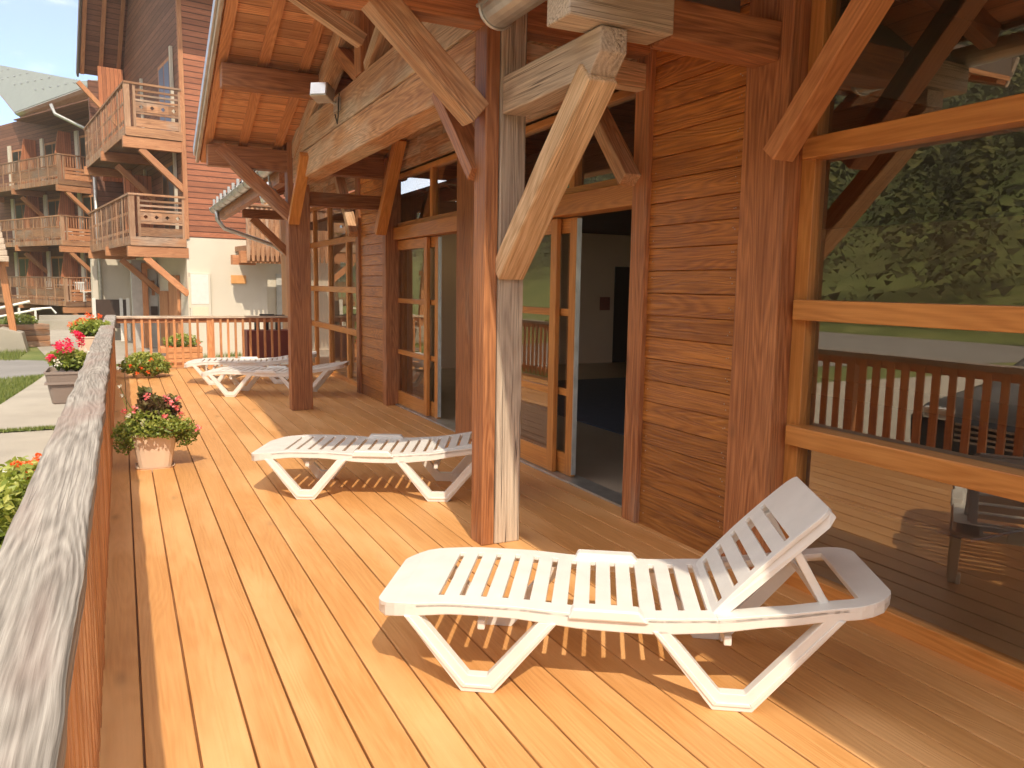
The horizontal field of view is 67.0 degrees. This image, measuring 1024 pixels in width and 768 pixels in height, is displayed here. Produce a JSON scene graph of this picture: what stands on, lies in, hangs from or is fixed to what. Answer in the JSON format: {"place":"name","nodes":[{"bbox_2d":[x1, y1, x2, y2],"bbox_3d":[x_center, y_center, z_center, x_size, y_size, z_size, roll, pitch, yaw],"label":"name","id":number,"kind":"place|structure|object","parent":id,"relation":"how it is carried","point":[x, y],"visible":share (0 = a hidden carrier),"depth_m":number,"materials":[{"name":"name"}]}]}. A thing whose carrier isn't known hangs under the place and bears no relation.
{"place":"outdoors","nodes":[
{"label":"outdoors","id":0,"kind":"place"},
{"bbox_2d":[0,360,52,378],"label":"road","id":1,"kind":"structure","parent":0,"point":[10,368],"depth_m":17.85,"materials":[{"name":"concrete"}]},
{"bbox_2d":[0,367,116,466],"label":"pavement","id":2,"kind":"structure","parent":0,"point":[32,405],"depth_m":11.25,"materials":[{"name":"concrete"}]},
{"bbox_2d":[0,317,117,401],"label":"ground","id":3,"kind":"structure","parent":0,"point":[34,353],"depth_m":20.75,"materials":[{"name":"green plant"}]},
{"bbox_2d":[0,226,28,352],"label":"shelter","id":4,"kind":"object","parent":3,"relation":"on","point":[12,337],"visible":1,"depth_m":21.38,"materials":[{"name":"wood"}]},
{"bbox_2d":[0,313,50,346],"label":"wooden planter","id":5,"kind":"object","parent":3,"relation":"on","point":[37,334],"visible":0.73,"depth_m":23.19,"materials":[{"name":"brown wood"}]},
{"bbox_2d":[0,300,56,321],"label":"handrail","id":6,"kind":"object","parent":3,"relation":"on","point":[35,310],"visible":0.74,"depth_m":27.96,"materials":[{"name":"white metal"}]},
{"bbox_2d":[0,65,97,319],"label":"chalet","id":7,"kind":"object","parent":3,"relation":"on","point":[46,194],"visible":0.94,"depth_m":35.42,"materials":[{"name":"brown wood"}]},
{"bbox_2d":[7,146,21,185],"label":"window","id":8,"kind":"structure","parent":7,"relation":"in","point":[15,155],"depth_m":38.71,"materials":[{"name":"beige glass"}]},
{"bbox_2d":[10,199,24,241],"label":"window","id":9,"kind":"structure","parent":7,"relation":"in","point":[17,210],"depth_m":39.02,"materials":[{"name":"grey glass"}]},
{"bbox_2d":[14,252,28,297],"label":"window","id":10,"kind":"structure","parent":7,"relation":"in","point":[21,263],"depth_m":39.32,"materials":[{"name":"grey glass"}]},
{"bbox_2d":[39,138,55,180],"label":"window","id":11,"kind":"structure","parent":7,"relation":"in","point":[49,147],"depth_m":36.45,"materials":[{"name":"grey glass"}]},
{"bbox_2d":[43,195,58,239],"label":"window","id":12,"kind":"structure","parent":7,"relation":"in","point":[50,207],"depth_m":36.77,"materials":[{"name":"grey glass"}]},
{"bbox_2d":[46,251,62,298],"bbox_3d":[-21.693,-5.138,36.962,2.002,2.400,0.095,6,9,35],"label":"window","id":13,"kind":"structure","parent":7,"relation":"in","point":[55,262],"depth_m":37.10,"materials":[{"name":"grey glass"}]},
{"bbox_2d":[71,282,85,301],"bbox_3d":[-19.373,-4.119,34.508,0.500,0.873,0.500,8,10,43],"label":"plastic chair","id":14,"kind":"object","parent":7,"relation":"on","point":[80,288],"visible":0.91,"depth_m":34.38,"materials":[{"name":"white plastic"}]},
{"bbox_2d":[74,130,91,181],"bbox_3d":[-18.806,-10.050,34.231,2.002,2.400,0.095,6,9,35],"label":"window","id":15,"kind":"structure","parent":7,"relation":"in","point":[80,150],"depth_m":34.48,"materials":[{"name":"grey glass"}]},
{"bbox_2d":[80,282,90,301],"bbox_3d":[-19.017,-4.128,34.616,0.500,0.873,0.500,8,10,43],"label":"plastic chair","id":16,"kind":"object","parent":7,"relation":"on","point":[85,291],"visible":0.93,"depth_m":34.43,"materials":[{"name":"white plastic"}]},
{"bbox_2d":[77,193,94,241],"bbox_3d":[-18.846,-7.471,34.557,2.002,2.400,0.095,6,9,35],"label":"window","id":17,"kind":"structure","parent":7,"relation":"in","point":[87,199],"depth_m":34.73,"materials":[{"name":"grey glass"}]},
{"bbox_2d":[80,253,95,295],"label":"window","id":18,"kind":"structure","parent":7,"relation":"in","point":[84,272],"depth_m":35.20,"materials":[{"name":"grey glass"}]},
{"bbox_2d":[38,315,91,329],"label":"retaining wall","id":19,"kind":"structure","parent":3,"relation":"on","point":[57,322],"depth_m":31.42,"materials":[{"name":"concrete"}]},
{"bbox_2d":[0,318,241,432],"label":"grass","id":20,"kind":"structure","parent":3,"relation":"on","point":[11,387],"depth_m":14.95,"materials":[{"name":"green plant"}]},
{"bbox_2d":[124,372,301,767],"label":"deck substructure","id":21,"kind":"object","parent":3,"relation":"on","point":[142,724],"depth_m":3.50,"materials":[{"name":"brown wood"}]},
{"bbox_2d":[99,364,1023,767],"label":"terrace deck","id":22,"kind":"structure","parent":21,"relation":"on","point":[363,680],"depth_m":3.38,"materials":[{"name":"orange wood"}]},
{"bbox_2d":[0,315,287,767],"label":"terrace railing","id":23,"kind":"object","parent":22,"relation":"on","point":[54,549],"visible":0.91,"depth_m":1.89,"materials":[{"name":"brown wood"}]},
{"bbox_2d":[0,453,41,547],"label":"flower box","id":24,"kind":"object","parent":23,"relation":"attached to","point":[16,475],"visible":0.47,"depth_m":2.93,"materials":[{"name":"green plant"}]},
{"bbox_2d":[43,330,88,403],"bbox_3d":[-4.086,-0.171,7.177,0.428,0.670,0.595,-3,8,-27],"label":"flower box","id":25,"kind":"object","parent":23,"relation":"attached to","point":[66,362],"visible":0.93,"depth_m":7.01,"materials":[{"name":"beige plastic"}]},
{"bbox_2d":[67,312,110,351],"bbox_3d":[-5.688,-0.694,10.468,0.572,0.572,0.669,-3,8,-27],"label":"flower box","id":26,"kind":"object","parent":23,"relation":"attached to","point":[88,328],"visible":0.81,"depth_m":10.27,"materials":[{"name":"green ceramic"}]},
{"bbox_2d":[259,314,284,315],"bbox_3d":[-4.609,-1.330,14.863,0.470,0.032,0.060,-3,8,-27],"label":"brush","id":27,"kind":"object","parent":23,"relation":"on","point":[269,315],"visible":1,"depth_m":14.81,"materials":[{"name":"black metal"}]},
{"bbox_2d":[117,351,173,377],"bbox_3d":[-6.094,-0.333,12.853,0.867,0.445,0.720,-3,8,-27],"label":"potted plant","id":28,"kind":"object","parent":22,"relation":"on","point":[157,365],"visible":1,"depth_m":12.72,"materials":[{"name":"green plant"}]},
{"bbox_2d":[110,384,201,472],"bbox_3d":[-3.072,0.367,6.678,0.718,0.753,0.572,-3,8,-27],"label":"potted plant","id":29,"kind":"object","parent":22,"relation":"on","point":[155,435],"visible":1,"depth_m":6.57,"materials":[{"name":"green plant"}]},
{"bbox_2d":[184,351,316,384],"bbox_3d":[-4.181,-0.270,12.475,2.000,0.475,0.692,-1,7,-15],"label":"sun lounger","id":30,"kind":"object","parent":22,"relation":"on","point":[241,361],"visible":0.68,"depth_m":12.20,"materials":[{"name":"white plastic"}]},
{"bbox_2d":[201,361,349,396],"bbox_3d":[-3.385,-0.090,11.149,2.000,0.475,0.692,1,7,-2],"label":"sun lounger","id":31,"kind":"object","parent":22,"relation":"on","point":[282,372],"visible":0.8,"depth_m":10.84,"materials":[{"name":"white plastic"}]},
{"bbox_2d":[251,432,471,501],"bbox_3d":[-0.963,0.593,6.049,2.000,0.475,0.692,1,7,0],"label":"sun lounger","id":32,"kind":"object","parent":22,"relation":"on","point":[272,451],"visible":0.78,"depth_m":5.76,"materials":[{"name":"white plastic"}]},
{"bbox_2d":[193,0,1023,691],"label":"lodge","id":33,"kind":"structure","parent":22,"relation":"on","point":[757,222],"depth_m":4.98,"materials":[{"name":"wood"}]},
{"bbox_2d":[260,175,277,205],"bbox_3d":[-3.252,-2.639,10.361,0.260,0.494,0.253,-3,8,-27],"label":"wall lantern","id":34,"kind":"object","parent":33,"relation":"attached to","point":[269,183],"depth_m":10.33,"materials":[{"name":"metal"}]},
{"bbox_2d":[310,82,340,123],"bbox_3d":[-1.726,-2.618,7.229,0.217,0.336,0.363,6,9,34],"label":"floodlight","id":35,"kind":"object","parent":33,"relation":"attached to","point":[322,92],"visible":1,"depth_m":7.13,"materials":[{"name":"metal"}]},
{"bbox_2d":[310,191,356,385],"bbox_3d":[-3.149,-1.654,13.481,0.090,3.000,4.700,-3,8,-27],"label":"window","id":36,"kind":"structure","parent":33,"relation":"in","point":[348,330],"depth_m":13.42,"materials":[{"name":"brown wood"}]},
{"bbox_2d":[393,215,456,431],"bbox_3d":[-1.039,-0.770,9.420,0.254,2.330,2.600,-3,8,-27],"label":"door","id":37,"kind":"structure","parent":33,"relation":"in","point":[421,235],"depth_m":9.27,"materials":[{"name":"brown wood"}]},
{"bbox_2d":[398,153,456,226],"bbox_3d":[-1.039,-2.256,9.219,0.080,0.670,2.600,-3,8,-27],"label":"window","id":38,"kind":"structure","parent":33,"relation":"in","point":[433,166],"depth_m":8.93,"materials":[{"name":"brown wood"}]},
{"bbox_2d":[520,184,632,507],"bbox_3d":[0.378,-0.394,6.626,0.254,2.330,2.750,-3,8,-27],"label":"door","id":39,"kind":"structure","parent":33,"relation":"in","point":[559,464],"depth_m":6.43,"materials":[{"name":"brown wood"}]},
{"bbox_2d":[525,90,635,194],"bbox_3d":[0.377,-1.881,6.425,0.080,0.670,2.750,-3,8,-27],"label":"window","id":40,"kind":"structure","parent":33,"relation":"in","point":[575,185],"depth_m":6.13,"materials":[{"name":"brown wood"}]},
{"bbox_2d":[600,297,609,309],"bbox_3d":[1.990,-1.722,16.568,0.240,0.280,0.028,-3,8,-27],"label":"wall notice","id":41,"kind":"object","parent":33,"relation":"attached to","point":[604,303],"depth_m":16.55,"materials":[{"name":"brown"}]},
{"bbox_2d":[612,267,629,361],"bbox_3d":[2.650,-1.514,16.925,1.000,2.062,0.039,-3,8,-27],"label":"inner door","id":42,"kind":"structure","parent":33,"relation":"in","point":[622,274],"depth_m":16.76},
{"bbox_2d":[521,377,1023,541],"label":"floor","id":43,"kind":"structure","parent":33,"relation":"on","point":[965,514],"depth_m":7.69,"materials":[{"name":"brown wood"}]},
{"bbox_2d":[780,0,1023,691],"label":"window","id":44,"kind":"structure","parent":33,"relation":"in","point":[1004,113],"depth_m":3.61,"materials":[{"name":"brown wood"}]},
{"bbox_2d":[379,477,890,712],"bbox_3d":[0.472,0.806,3.278,2.000,0.793,0.692,2,7,6],"label":"sun lounger","id":45,"kind":"object","parent":22,"relation":"on","point":[799,511],"visible":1,"depth_m":3.06,"materials":[{"name":"white plastic"}]},
{"bbox_2d":[37,330,328,363],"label":"path","id":46,"kind":"structure","parent":0,"point":[58,335],"depth_m":23.51,"materials":[{"name":"concrete"}]},
{"bbox_2d":[92,298,130,340],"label":"garden gate","id":47,"kind":"structure","parent":46,"relation":"on","point":[116,307],"depth_m":25.87,"materials":[{"name":"grey metal"}]},
{"bbox_2d":[76,0,354,356],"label":"chalet","id":48,"kind":"object","parent":46,"relation":"on","point":[158,233],"visible":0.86,"depth_m":21.29,"materials":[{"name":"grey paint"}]},
{"bbox_2d":[132,78,144,127],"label":"window","id":49,"kind":"structure","parent":48,"relation":"in","point":[140,80],"depth_m":23.86,"materials":[{"name":"grey glass"}]},
{"bbox_2d":[141,169,148,236],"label":"window","id":50,"kind":"structure","parent":48,"relation":"in","point":[144,171],"depth_m":23.92,"materials":[{"name":"grey glass"}]},
{"bbox_2d":[158,46,174,130],"bbox_3d":[-9.422,-7.804,21.072,0.076,2.300,1.701,-4,9,-34],"label":"window","id":51,"kind":"structure","parent":48,"relation":"in","point":[165,70],"depth_m":20.78,"materials":[{"name":"grey glass"}]},
{"bbox_2d":[162,152,178,237],"bbox_3d":[-9.464,-5.126,21.411,0.076,2.300,1.701,-4,9,-34],"label":"window","id":52,"kind":"structure","parent":48,"relation":"in","point":[168,188],"depth_m":21.18,"materials":[{"name":"grey glass"}]},
{"bbox_2d":[168,275,180,341],"bbox_3d":[-9.466,-1.940,21.725,0.075,2.200,1.100,-4,9,-35],"label":"door","id":53,"kind":"structure","parent":48,"relation":"in","point":[174,294],"depth_m":21.50,"materials":[{"name":"brown wood"}]},
{"bbox_2d":[188,273,211,315],"bbox_3d":[-8.328,-2.357,20.620,0.560,1.200,0.117,-4,9,-35],"label":"notice case","id":54,"kind":"object","parent":48,"relation":"attached to","point":[199,285],"visible":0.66,"depth_m":20.57,"materials":[{"name":"white plastic"}]},
{"bbox_2d":[191,274,208,303],"bbox_3d":[-8.296,-2.520,20.558,0.440,0.780,0.007,-4,9,-35],"label":"door","id":55,"kind":"structure","parent":54,"relation":"in","point":[199,282],"depth_m":20.55,"materials":[{"name":"white plastic"}]},
{"bbox_2d":[231,275,245,283],"bbox_3d":[-7.494,-2.865,21.193,0.400,0.230,0.034,-4,9,-35],"label":"wall plaque","id":56,"kind":"object","parent":48,"relation":"attached to","point":[238,279],"depth_m":21.18,"materials":[{"name":"brown wood"}]},
{"bbox_2d":[276,274,282,328],"bbox_3d":[-6.671,-2.106,22.986,0.650,2.300,0.040,-4,9,-35],"label":"side door","id":57,"kind":"structure","parent":48,"relation":"in","point":[278,276],"depth_m":22.76,"materials":[{"name":"grey paint"}]},
{"bbox_2d":[117,362,287,369],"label":"courtyard","id":58,"kind":"structure","parent":0,"point":[220,365],"depth_m":18.87,"materials":[{"name":"concrete"}]},
{"bbox_2d":[160,333,202,367],"bbox_3d":[-7.561,-0.768,17.732,0.913,0.837,0.622,-3,8,-27],"label":"wooden planter","id":59,"kind":"object","parent":58,"relation":"on","point":[179,349],"visible":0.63,"depth_m":17.52,"materials":[{"name":"orange wood"}]},
{"bbox_2d":[244,329,287,357],"bbox_3d":[-5.019,-0.604,16.176,1.050,1.058,0.520,-3,8,-27],"label":"trolley","id":60,"kind":"object","parent":58,"relation":"on","point":[284,340],"visible":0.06,"depth_m":15.87,"materials":[{"name":"red paint"}]},
{"bbox_2d":[0,0,445,193],"label":"sky","id":61,"kind":"structure","parent":0,"point":[40,36],"materials":[{"name":"white"}]},
{"bbox_2d":[275,322,280,329],"bbox_3d":[-4.874,-1.274,16.102,0.110,0.290,0.110,-3,8,-27],"label":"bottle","id":62,"kind":"object","parent":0,"point":[276,325],"visible":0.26,"depth_m":16.07,"materials":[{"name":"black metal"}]}
]}

